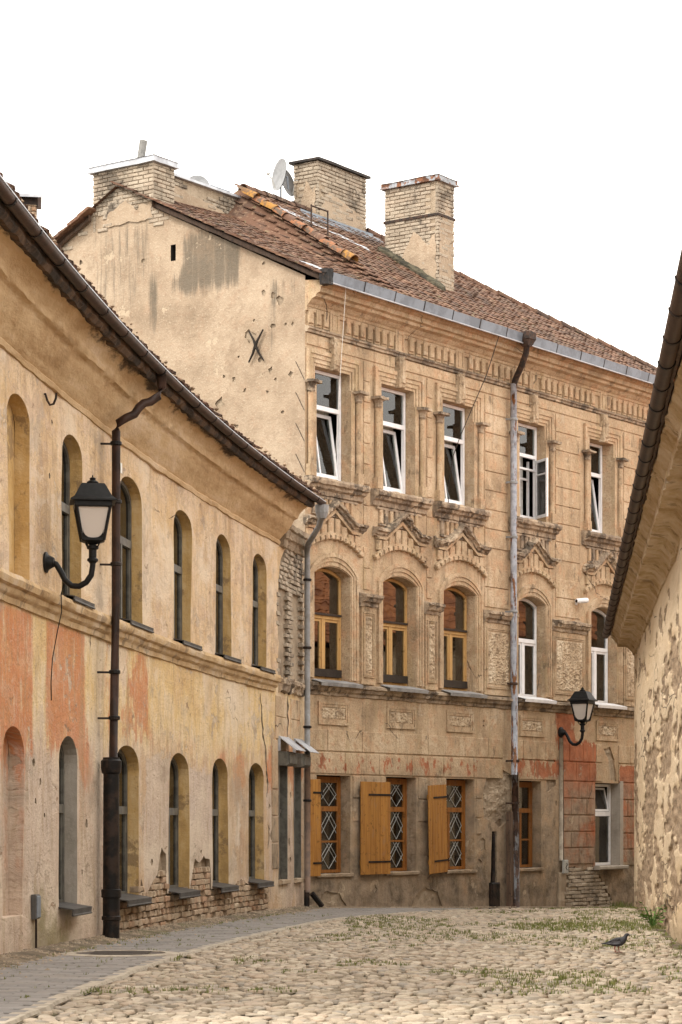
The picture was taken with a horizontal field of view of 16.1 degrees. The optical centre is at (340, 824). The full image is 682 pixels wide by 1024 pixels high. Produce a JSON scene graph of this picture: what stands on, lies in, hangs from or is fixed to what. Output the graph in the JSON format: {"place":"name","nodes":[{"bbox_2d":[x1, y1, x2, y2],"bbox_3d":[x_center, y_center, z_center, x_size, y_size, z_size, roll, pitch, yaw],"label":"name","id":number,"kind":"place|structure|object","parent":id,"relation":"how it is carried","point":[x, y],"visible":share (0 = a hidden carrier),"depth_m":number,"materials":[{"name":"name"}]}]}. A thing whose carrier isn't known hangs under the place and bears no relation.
{"place":"outdoors","nodes":[
{"label":"outdoors","id":0,"kind":"place"},
{"bbox_2d":[0,906,323,967],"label":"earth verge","id":1,"kind":"structure","parent":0,"point":[76,946],"depth_m":28.60,"materials":[{"name":"brown soil"}]},
{"bbox_2d":[0,908,472,1023],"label":"pavement","id":2,"kind":"structure","parent":0,"point":[69,982],"depth_m":23.51,"materials":[{"name":"grey stone"}]},
{"bbox_2d":[61,950,179,957],"bbox_3d":[-2.300,1.367,25.211,1.240,0.065,1.240,0,0,0],"label":"manhole","id":3,"kind":"object","parent":2,"relation":"on","point":[112,953],"visible":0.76,"depth_m":25.02,"materials":[{"name":"concrete"}]},
{"bbox_2d":[0,0,681,366],"label":"sky","id":4,"kind":"structure","parent":0,"point":[557,124],"materials":[{"name":"white"}]},
{"bbox_2d":[4,906,681,1000],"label":"joint grass","id":5,"kind":"structure","parent":0,"point":[624,924],"depth_m":29.26,"materials":[{"name":"green plant"}]},
{"bbox_2d":[21,908,681,1023],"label":"cobbled street","id":6,"kind":"structure","parent":0,"point":[414,991],"depth_m":20.69,"materials":[{"name":"stone"}]},
{"bbox_2d":[0,172,328,953],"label":"curved house","id":7,"kind":"structure","parent":6,"relation":"on","point":[154,764],"depth_m":31.01,"materials":[{"name":"paint"}]},
{"bbox_2d":[31,894,40,947],"bbox_3d":[-3.220,1.030,25.547,0.065,0.580,0.200,0,0,5],"label":"meter box","id":8,"kind":"object","parent":7,"relation":"attached to","point":[35,906],"visible":0.89,"depth_m":25.46,"materials":[{"name":"metal"}]},
{"bbox_2d":[44,393,56,405],"bbox_3d":[-3.141,-4.580,26.044,0.176,0.142,0.026,0,0,6],"label":"wall hook","id":9,"kind":"object","parent":7,"relation":"attached to","point":[47,400],"depth_m":26.03,"materials":[{"name":"metal"}]},
{"bbox_2d":[51,583,64,699],"bbox_3d":[-3.089,-1.985,26.211,0.220,1.274,0.060,0,0,41],"label":"lamp cable","id":10,"kind":"object","parent":7,"relation":"attached to","point":[55,641],"visible":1,"depth_m":26.19,"materials":[{"name":"black rubber"}]},
{"bbox_2d":[59,744,64,902],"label":"window","id":11,"kind":"structure","parent":7,"relation":"in","point":[61,754],"depth_m":27.71,"materials":[{"name":"grey glass"}]},
{"bbox_2d":[61,441,69,594],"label":"window","id":12,"kind":"structure","parent":7,"relation":"in","point":[65,490],"depth_m":27.88,"materials":[{"name":"black glass"}]},
{"bbox_2d":[43,475,116,588],"bbox_3d":[-2.819,-3.153,26.038,0.777,1.232,0.490,0,0,-8],"label":"wall lamp","id":13,"kind":"object","parent":7,"relation":"attached to","point":[92,501],"visible":1,"depth_m":25.93,"materials":[{"name":"black metal"}]},
{"bbox_2d":[118,749,127,893],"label":"window","id":14,"kind":"structure","parent":7,"relation":"in","point":[123,776],"depth_m":31.20,"materials":[{"name":"black glass"}]},
{"bbox_2d":[120,480,131,619],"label":"window","id":15,"kind":"structure","parent":7,"relation":"in","point":[125,507],"depth_m":31.28,"materials":[{"name":"grey glass"}]},
{"bbox_2d":[168,757,178,887],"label":"window","id":16,"kind":"structure","parent":7,"relation":"in","point":[173,839],"depth_m":34.36,"materials":[{"name":"black glass"}]},
{"bbox_2d":[174,514,181,639],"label":"window","id":17,"kind":"structure","parent":7,"relation":"in","point":[177,526],"depth_m":34.53,"materials":[{"name":"grey glass"}]},
{"bbox_2d":[212,763,218,882],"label":"window","id":18,"kind":"structure","parent":7,"relation":"in","point":[215,781],"depth_m":37.14,"materials":[{"name":"black glass"}]},
{"bbox_2d":[215,539,222,653],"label":"window","id":19,"kind":"structure","parent":7,"relation":"in","point":[219,554],"depth_m":37.33,"materials":[{"name":"grey glass"}]},
{"bbox_2d":[249,767,254,878],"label":"window","id":20,"kind":"structure","parent":7,"relation":"in","point":[251,774],"depth_m":39.81,"materials":[{"name":"black glass"}]},
{"bbox_2d":[252,559,257,665],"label":"window","id":21,"kind":"structure","parent":7,"relation":"in","point":[255,569],"depth_m":39.96,"materials":[{"name":"grey glass"}]},
{"bbox_2d":[278,765,287,879],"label":"window","id":22,"kind":"structure","parent":7,"relation":"in","point":[282,770],"depth_m":41.66,"materials":[{"name":"grey glass"}]},
{"bbox_2d":[293,767,300,877],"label":"window","id":23,"kind":"structure","parent":7,"relation":"in","point":[297,771],"depth_m":42.75,"materials":[{"name":"grey glass"}]},
{"bbox_2d":[0,905,632,976],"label":"sidewalk","id":24,"kind":"structure","parent":6,"relation":"on","point":[96,938],"depth_m":31.79,"materials":[{"name":"grey stone"}]},
{"bbox_2d":[52,140,656,908],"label":"corner house","id":25,"kind":"structure","parent":6,"relation":"on","point":[434,428],"depth_m":46.67,"materials":[{"name":"paint"}]},
{"bbox_2d":[190,175,209,184],"bbox_3d":[-2.844,-12.604,47.907,0.390,0.572,0.371,0,0,37],"label":"satellite dish","id":26,"kind":"object","parent":25,"relation":"attached to","point":[199,178],"visible":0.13,"depth_m":47.98,"materials":[{"name":"white metal"}]},
{"bbox_2d":[266,158,289,190],"bbox_3d":[-1.272,-13.346,49.652,0.445,0.666,0.448,0,0,16],"label":"satellite dish","id":27,"kind":"object","parent":25,"relation":"attached to","point":[279,174],"visible":1,"depth_m":49.72,"materials":[{"name":"white metal"}]},
{"bbox_2d":[280,170,297,196],"bbox_3d":[-1.095,-13.303,50.139,0.409,0.584,0.394,0,0,-17],"label":"satellite dish","id":28,"kind":"object","parent":25,"relation":"attached to","point":[290,192],"visible":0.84,"depth_m":50.21,"materials":[{"name":"grey metal"}]},
{"bbox_2d":[315,370,340,480],"bbox_3d":[-0.415,-7.230,43.940,0.297,1.960,1.060,0,0,35],"label":"window","id":29,"kind":"structure","parent":25,"relation":"in","point":[328,394],"depth_m":44.12,"materials":[{"name":"white paint"}]},
{"bbox_2d":[314,568,341,680],"bbox_3d":[-0.324,-3.633,43.870,0.110,2.025,1.110,0,0,35],"label":"window","id":30,"kind":"structure","parent":25,"relation":"in","point":[327,585],"depth_m":44.01,"materials":[{"name":"brown wood"}]},
{"bbox_2d":[317,776,340,872],"bbox_3d":[-0.313,0.005,43.911,0.080,1.750,1.010,0,0,35],"label":"window","id":31,"kind":"structure","parent":25,"relation":"in","point":[330,786],"depth_m":44.13,"materials":[{"name":"brown wood"}]},
{"bbox_2d":[381,387,404,493],"bbox_3d":[0.807,-7.230,45.666,0.297,1.960,1.070,0,0,35],"label":"window","id":32,"kind":"structure","parent":25,"relation":"in","point":[393,409],"depth_m":45.85,"materials":[{"name":"white paint"}]},
{"bbox_2d":[383,578,407,685],"bbox_3d":[0.937,-3.633,45.649,0.110,2.025,1.110,0,0,35],"label":"window","id":33,"kind":"structure","parent":25,"relation":"in","point":[395,623],"depth_m":45.82,"materials":[{"name":"brown wood"}]},
{"bbox_2d":[386,778,406,870],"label":"window","id":34,"kind":"structure","parent":25,"relation":"in","point":[398,787],"depth_m":45.91,"materials":[{"name":"brown wood"}]},
{"bbox_2d":[443,403,464,505],"bbox_3d":[2.021,-7.230,47.379,0.297,1.960,1.070,0,0,35],"label":"window","id":35,"kind":"structure","parent":25,"relation":"in","point":[454,424],"depth_m":47.59,"materials":[{"name":"white paint"}]},
{"bbox_2d":[443,587,466,690],"bbox_3d":[2.151,-3.633,47.362,0.110,2.025,1.150,0,0,35],"label":"window","id":36,"kind":"structure","parent":25,"relation":"in","point":[455,611],"depth_m":47.54,"materials":[{"name":"brown wood"}]},
{"bbox_2d":[446,780,464,868],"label":"window","id":37,"kind":"structure","parent":25,"relation":"in","point":[455,789],"depth_m":47.57,"materials":[{"name":"brown wood"}]},
{"bbox_2d":[519,782,531,866],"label":"window","id":38,"kind":"structure","parent":25,"relation":"in","point":[525,788],"depth_m":49.73,"materials":[{"name":"brown wood"}]},
{"bbox_2d":[518,598,536,696],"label":"window","id":39,"kind":"structure","parent":25,"relation":"in","point":[527,610],"depth_m":49.81,"materials":[{"name":"white paint"}]},
{"bbox_2d":[518,423,547,519],"bbox_3d":[3.684,-7.230,49.687,0.773,1.960,0.926,0,0,66],"label":"window","id":40,"kind":"structure","parent":25,"relation":"in","point":[528,442],"depth_m":49.84,"materials":[{"name":"white paint"}]},
{"bbox_2d":[562,860,567,872],"bbox_3d":[4.686,0.880,50.413,0.062,0.280,0.180,0,0,35],"label":"cable box","id":41,"kind":"object","parent":25,"relation":"attached to","point":[564,866],"visible":1,"depth_m":50.36,"materials":[{"name":"grey plastic"}]},
{"bbox_2d":[558,688,597,745],"bbox_3d":[4.882,-2.243,50.200,0.776,1.232,0.490,0,0,27],"label":"wall lamp","id":42,"kind":"object","parent":25,"relation":"attached to","point":[582,701],"visible":1,"depth_m":50.04,"materials":[{"name":"black metal"}]},
{"bbox_2d":[575,598,588,604],"bbox_3d":[5.044,-4.699,50.914,0.310,0.157,0.203,0,0,-35],"label":"security camera","id":43,"kind":"object","parent":25,"relation":"attached to","point":[581,600],"visible":1,"depth_m":50.83,"materials":[{"name":"white paint"}]},
{"bbox_2d":[590,443,601,532],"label":"window","id":44,"kind":"structure","parent":25,"relation":"in","point":[596,459],"depth_m":52.38,"materials":[{"name":"white paint"}]},
{"bbox_2d":[591,609,607,702],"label":"window","id":45,"kind":"structure","parent":25,"relation":"in","point":[599,645],"depth_m":52.24,"materials":[{"name":"white paint"}]},
{"bbox_2d":[595,784,610,864],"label":"window","id":46,"kind":"structure","parent":25,"relation":"in","point":[602,804],"depth_m":52.41,"materials":[{"name":"white paint"}]},
{"bbox_2d":[601,933,630,951],"bbox_3d":[2.890,1.241,25.402,0.314,0.205,0.133,0,0,12],"label":"pigeon","id":47,"kind":"object","parent":6,"relation":"on","point":[618,942],"visible":1,"depth_m":25.36,"materials":[{"name":"grey"}]},
{"bbox_2d":[608,899,633,906],"bbox_3d":[6.004,1.706,51.833,0.560,0.191,0.566,0,0,0],"label":"grass clump","id":48,"kind":"object","parent":6,"relation":"on","point":[620,904],"visible":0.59,"depth_m":51.78,"materials":[{"name":"green plant"}]},
{"bbox_2d":[602,249,681,944],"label":"house","id":49,"kind":"structure","parent":6,"relation":"on","point":[643,622],"depth_m":31.74,"materials":[{"name":"paint"}]},
{"bbox_2d":[638,901,666,926],"bbox_3d":[4.239,1.233,32.994,0.480,0.382,0.405,0,0,-23],"label":"weed plant","id":50,"kind":"object","parent":6,"relation":"on","point":[651,920],"visible":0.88,"depth_m":32.98,"materials":[{"name":"green plant"}]}
]}

